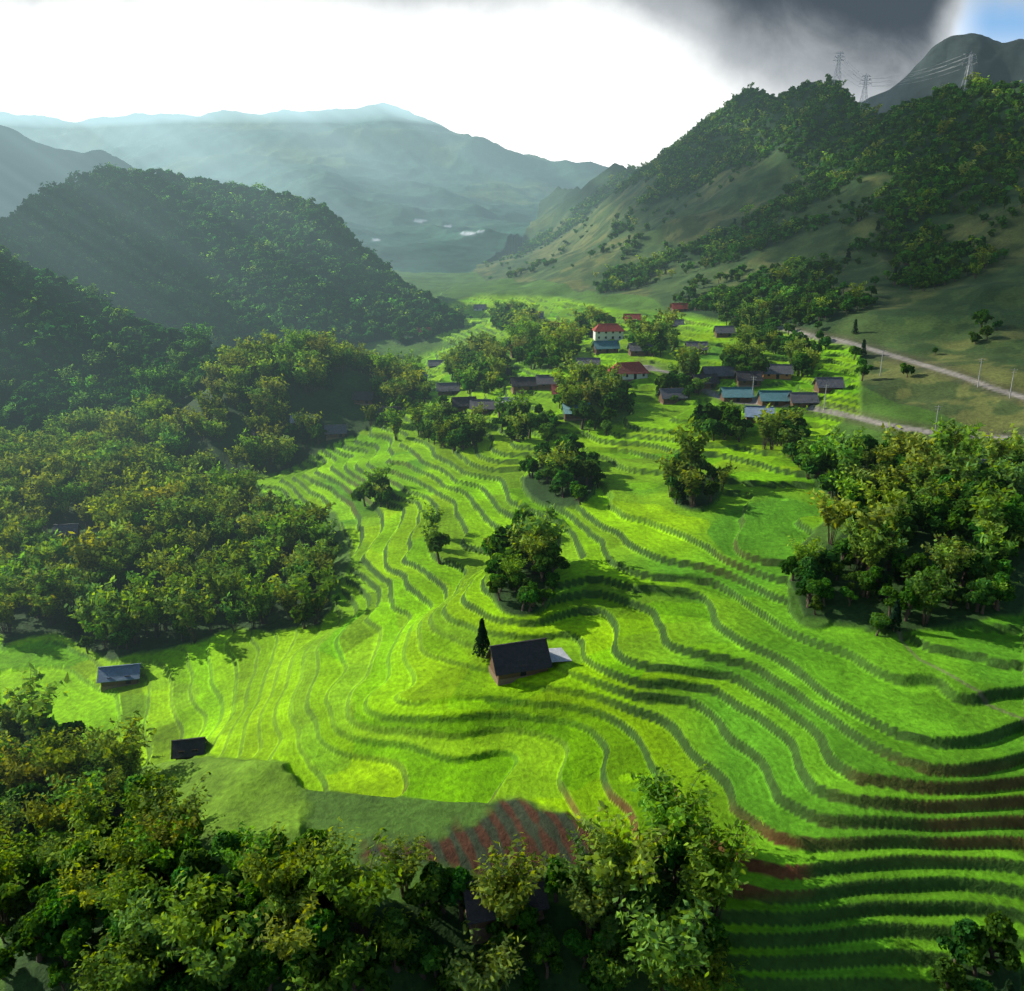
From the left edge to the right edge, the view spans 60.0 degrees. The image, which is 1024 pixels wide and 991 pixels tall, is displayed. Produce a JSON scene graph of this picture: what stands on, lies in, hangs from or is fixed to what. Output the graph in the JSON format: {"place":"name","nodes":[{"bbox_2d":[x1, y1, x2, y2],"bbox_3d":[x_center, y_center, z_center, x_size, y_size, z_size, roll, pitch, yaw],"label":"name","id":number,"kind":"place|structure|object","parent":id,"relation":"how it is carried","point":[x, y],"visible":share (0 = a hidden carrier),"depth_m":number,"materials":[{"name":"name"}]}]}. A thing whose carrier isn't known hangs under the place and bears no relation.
{"place":"outdoors","nodes":[
{"label":"outdoors","id":0,"kind":"place"},
{"bbox_2d":[0,33,1023,990],"bbox_3d":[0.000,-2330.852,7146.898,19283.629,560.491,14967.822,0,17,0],"label":"valley ground","id":1,"kind":"structure","parent":0,"point":[856,763],"depth_m":187.75,"materials":[{"name":"green plant"}]},
{"bbox_2d":[52,523,81,540],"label":"house","id":2,"kind":"structure","parent":1,"relation":"on","point":[73,527],"depth_m":277.02,"materials":[{"name":"black"}]},
{"bbox_2d":[97,663,143,691],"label":"house","id":3,"kind":"structure","parent":1,"relation":"on","point":[114,676],"depth_m":201.99,"materials":[{"name":"black"}]},
{"bbox_2d":[171,736,207,759],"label":"house","id":4,"kind":"structure","parent":1,"relation":"on","point":[188,748],"depth_m":166.70,"materials":[{"name":"black"}]},
{"bbox_2d":[251,428,274,444],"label":"house","id":5,"kind":"structure","parent":1,"relation":"on","point":[254,431],"depth_m":336.04,"materials":[{"name":"black"}]},
{"bbox_2d":[290,414,313,425],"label":"house","id":6,"kind":"structure","parent":1,"relation":"on","point":[292,421],"depth_m":338.65,"materials":[{"name":"black"}]},
{"bbox_2d":[324,424,346,440],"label":"house","id":7,"kind":"structure","parent":1,"relation":"on","point":[335,431],"depth_m":332.17,"materials":[{"name":"black"}]},
{"bbox_2d":[352,391,375,404],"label":"house","id":8,"kind":"structure","parent":1,"relation":"on","point":[363,397],"depth_m":351.73,"materials":[{"name":"black"}]},
{"bbox_2d":[378,406,395,414],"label":"house","id":9,"kind":"structure","parent":1,"relation":"on","point":[383,407],"depth_m":342.34,"materials":[{"name":"black"}]},
{"bbox_2d":[380,407,402,421],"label":"house","id":10,"kind":"structure","parent":1,"relation":"on","point":[397,408],"depth_m":340.13,"materials":[{"name":"black"}]},
{"bbox_2d":[417,327,430,336],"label":"house","id":11,"kind":"structure","parent":1,"relation":"on","point":[427,328],"depth_m":584.38,"materials":[{"name":"paint"}]},
{"bbox_2d":[428,360,442,368],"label":"house","id":12,"kind":"structure","parent":1,"relation":"on","point":[433,363],"depth_m":486.18,"materials":[{"name":"black"}]},
{"bbox_2d":[436,382,459,396],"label":"house","id":13,"kind":"structure","parent":1,"relation":"on","point":[448,388],"depth_m":353.77,"materials":[{"name":"black"}]},
{"bbox_2d":[451,396,476,412],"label":"house","id":14,"kind":"structure","parent":1,"relation":"on","point":[460,404],"depth_m":320.71,"materials":[{"name":"black"}]},
{"bbox_2d":[473,304,486,310],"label":"house","id":15,"kind":"structure","parent":1,"relation":"on","point":[478,307],"depth_m":660.41,"materials":[{"name":"paint"}]},
{"bbox_2d":[469,399,495,414],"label":"house","id":16,"kind":"structure","parent":1,"relation":"on","point":[489,407],"depth_m":310.48,"materials":[{"name":"black"}]},
{"bbox_2d":[488,365,511,375],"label":"house","id":17,"kind":"structure","parent":1,"relation":"on","point":[508,372],"depth_m":355.27,"materials":[{"name":"black"}]},
{"bbox_2d":[463,868,549,944],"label":"house","id":18,"kind":"structure","parent":1,"relation":"on","point":[481,917],"depth_m":113.43,"materials":[{"name":"black"}]},
{"bbox_2d":[0,529,1022,990],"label":"bank trees","id":19,"kind":"object","parent":1,"relation":"on","point":[76,857],"visible":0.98,"depth_m":112.24,"materials":[{"name":"green plant"}]},
{"bbox_2d":[0,244,1023,755],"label":"valley trees","id":20,"kind":"object","parent":1,"relation":"on","point":[942,482],"visible":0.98,"depth_m":271.64,"materials":[{"name":"green plant"}]},
{"bbox_2d":[0,71,1023,373],"bbox_3d":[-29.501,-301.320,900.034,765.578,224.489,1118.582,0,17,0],"label":"mountains","id":21,"kind":"structure","parent":1,"relation":"on","point":[40,277],"depth_m":618.24,"materials":[{"name":"green plant"}]},
{"bbox_2d":[832,52,844,84],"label":"transmission tower","id":22,"kind":"structure","parent":21,"relation":"on","point":[838,65],"depth_m":753.57,"materials":[{"name":"metal"}]},
{"bbox_2d":[859,74,871,109],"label":"transmission tower","id":23,"kind":"structure","parent":21,"relation":"on","point":[866,99],"depth_m":710.61,"materials":[{"name":"metal"}]},
{"bbox_2d":[835,57,869,85],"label":"power lines","id":24,"kind":"object","parent":23,"relation":"attached to","point":[851,71],"visible":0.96,"depth_m":735.16,"materials":[{"name":"metal"}]},
{"bbox_2d":[859,54,977,86],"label":"power lines","id":25,"kind":"object","parent":23,"relation":"attached to","point":[916,73],"visible":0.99,"depth_m":655.13,"materials":[{"name":"metal"}]},
{"bbox_2d":[960,52,976,89],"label":"transmission tower","id":26,"kind":"structure","parent":21,"relation":"on","point":[971,56],"depth_m":606.96,"materials":[{"name":"metal"}]},
{"bbox_2d":[498,397,527,417],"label":"house","id":27,"kind":"structure","parent":1,"relation":"on","point":[506,399],"depth_m":305.14,"materials":[{"name":"black"}]},
{"bbox_2d":[509,376,538,393],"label":"house","id":28,"kind":"structure","parent":1,"relation":"on","point":[518,384],"depth_m":322.37,"materials":[{"name":"black"}]},
{"bbox_2d":[485,638,571,685],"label":"house","id":29,"kind":"structure","parent":1,"relation":"on","point":[511,662],"depth_m":160.06,"materials":[{"name":"black"}]},
{"bbox_2d":[535,311,543,318],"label":"house","id":30,"kind":"structure","parent":1,"relation":"on","point":[541,316],"depth_m":533.60,"materials":[{"name":"paint"}]},
{"bbox_2d":[536,374,560,389],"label":"house","id":31,"kind":"structure","parent":1,"relation":"on","point":[544,382],"depth_m":322.85,"materials":[{"name":"black"}]},
{"bbox_2d":[551,384,566,394],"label":"house","id":32,"kind":"structure","parent":1,"relation":"on","point":[553,387],"depth_m":312.42,"materials":[{"name":"tile"}]},
{"bbox_2d":[561,402,590,420],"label":"house","id":33,"kind":"structure","parent":1,"relation":"on","point":[567,412],"depth_m":287.39,"materials":[{"name":"black"}]},
{"bbox_2d":[576,358,600,366],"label":"house","id":34,"kind":"structure","parent":1,"relation":"on","point":[595,360],"depth_m":339.21,"materials":[{"name":"black"}]},
{"bbox_2d":[591,340,620,354],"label":"house","id":35,"kind":"structure","parent":1,"relation":"on","point":[609,346],"depth_m":367.19,"materials":[{"name":"black"}]},
{"bbox_2d":[592,323,624,340],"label":"house","id":36,"kind":"structure","parent":1,"relation":"on","point":[606,331],"depth_m":404.11,"materials":[{"name":"paint"}]},
{"bbox_2d":[608,362,649,381],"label":"house","id":37,"kind":"structure","parent":1,"relation":"on","point":[635,370],"depth_m":327.89,"materials":[{"name":"paint"}]},
{"bbox_2d":[623,314,640,323],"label":"house","id":38,"kind":"structure","parent":1,"relation":"on","point":[636,316],"depth_m":464.45,"materials":[{"name":"tile"}]},
{"bbox_2d":[627,342,652,355],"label":"house","id":39,"kind":"structure","parent":1,"relation":"on","point":[634,349],"depth_m":357.88,"materials":[{"name":"black"}]},
{"bbox_2d":[657,388,687,404],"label":"house","id":40,"kind":"structure","parent":1,"relation":"on","point":[664,394],"depth_m":303.71,"materials":[{"name":"black"}]},
{"bbox_2d":[673,319,684,327],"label":"house","id":41,"kind":"structure","parent":1,"relation":"on","point":[679,322],"depth_m":435.38,"materials":[{"name":"black"}]},
{"bbox_2d":[670,303,688,311],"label":"house","id":42,"kind":"structure","parent":1,"relation":"on","point":[680,307],"depth_m":474.87,"materials":[{"name":"tile"}]},
{"bbox_2d":[684,341,708,354],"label":"house","id":43,"kind":"structure","parent":1,"relation":"on","point":[691,344],"depth_m":364.56,"materials":[{"name":"black"}]},
{"bbox_2d":[691,373,719,392],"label":"house","id":44,"kind":"structure","parent":1,"relation":"on","point":[713,381],"depth_m":315.26,"materials":[{"name":"black"}]},
{"bbox_2d":[699,366,734,378],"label":"house","id":45,"kind":"structure","parent":1,"relation":"on","point":[725,372],"depth_m":318.87,"materials":[{"name":"black"}]},
{"bbox_2d":[713,326,735,337],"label":"house","id":46,"kind":"structure","parent":1,"relation":"on","point":[723,331],"depth_m":403.53,"materials":[{"name":"black"}]},
{"bbox_2d":[718,387,754,402],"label":"house","id":47,"kind":"structure","parent":1,"relation":"on","point":[739,394],"depth_m":299.20,"materials":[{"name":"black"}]},
{"bbox_2d":[733,371,763,386],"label":"house","id":48,"kind":"structure","parent":1,"relation":"on","point":[743,378],"depth_m":310.24,"materials":[{"name":"black"}]},
{"bbox_2d":[743,405,774,423],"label":"house","id":49,"kind":"structure","parent":1,"relation":"on","point":[749,411],"depth_m":275.60,"materials":[{"name":"black"}]},
{"bbox_2d":[756,390,791,406],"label":"house","id":50,"kind":"structure","parent":1,"relation":"on","point":[777,398],"depth_m":291.66,"materials":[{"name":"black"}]},
{"bbox_2d":[761,364,793,379],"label":"house","id":51,"kind":"structure","parent":1,"relation":"on","point":[781,371],"depth_m":317.69,"materials":[{"name":"paint"}]},
{"bbox_2d":[787,392,819,408],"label":"house","id":52,"kind":"structure","parent":1,"relation":"on","point":[803,399],"depth_m":287.80,"materials":[{"name":"black"}]},
{"bbox_2d":[823,384,829,409],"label":"utility pole","id":53,"kind":"object","parent":1,"relation":"on","point":[826,385],"visible":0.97,"depth_m":281.84,"materials":[{"name":"concrete"}]},
{"bbox_2d":[811,377,845,393],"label":"house","id":54,"kind":"structure","parent":1,"relation":"on","point":[818,383],"depth_m":292.93,"materials":[{"name":"black"}]},
{"bbox_2d":[977,359,985,386],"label":"utility pole","id":55,"kind":"object","parent":1,"relation":"on","point":[980,370],"visible":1,"depth_m":272.08,"materials":[{"name":"concrete"}]},
{"bbox_2d":[1009,368,1017,397],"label":"utility pole","id":56,"kind":"object","parent":1,"relation":"on","point":[1012,383],"visible":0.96,"depth_m":260.51,"materials":[{"name":"concrete"}]},
{"bbox_2d":[0,0,1023,168],"label":"sky","id":57,"kind":"structure","parent":0,"point":[606,83],"materials":[{"name":"white"}]}
]}

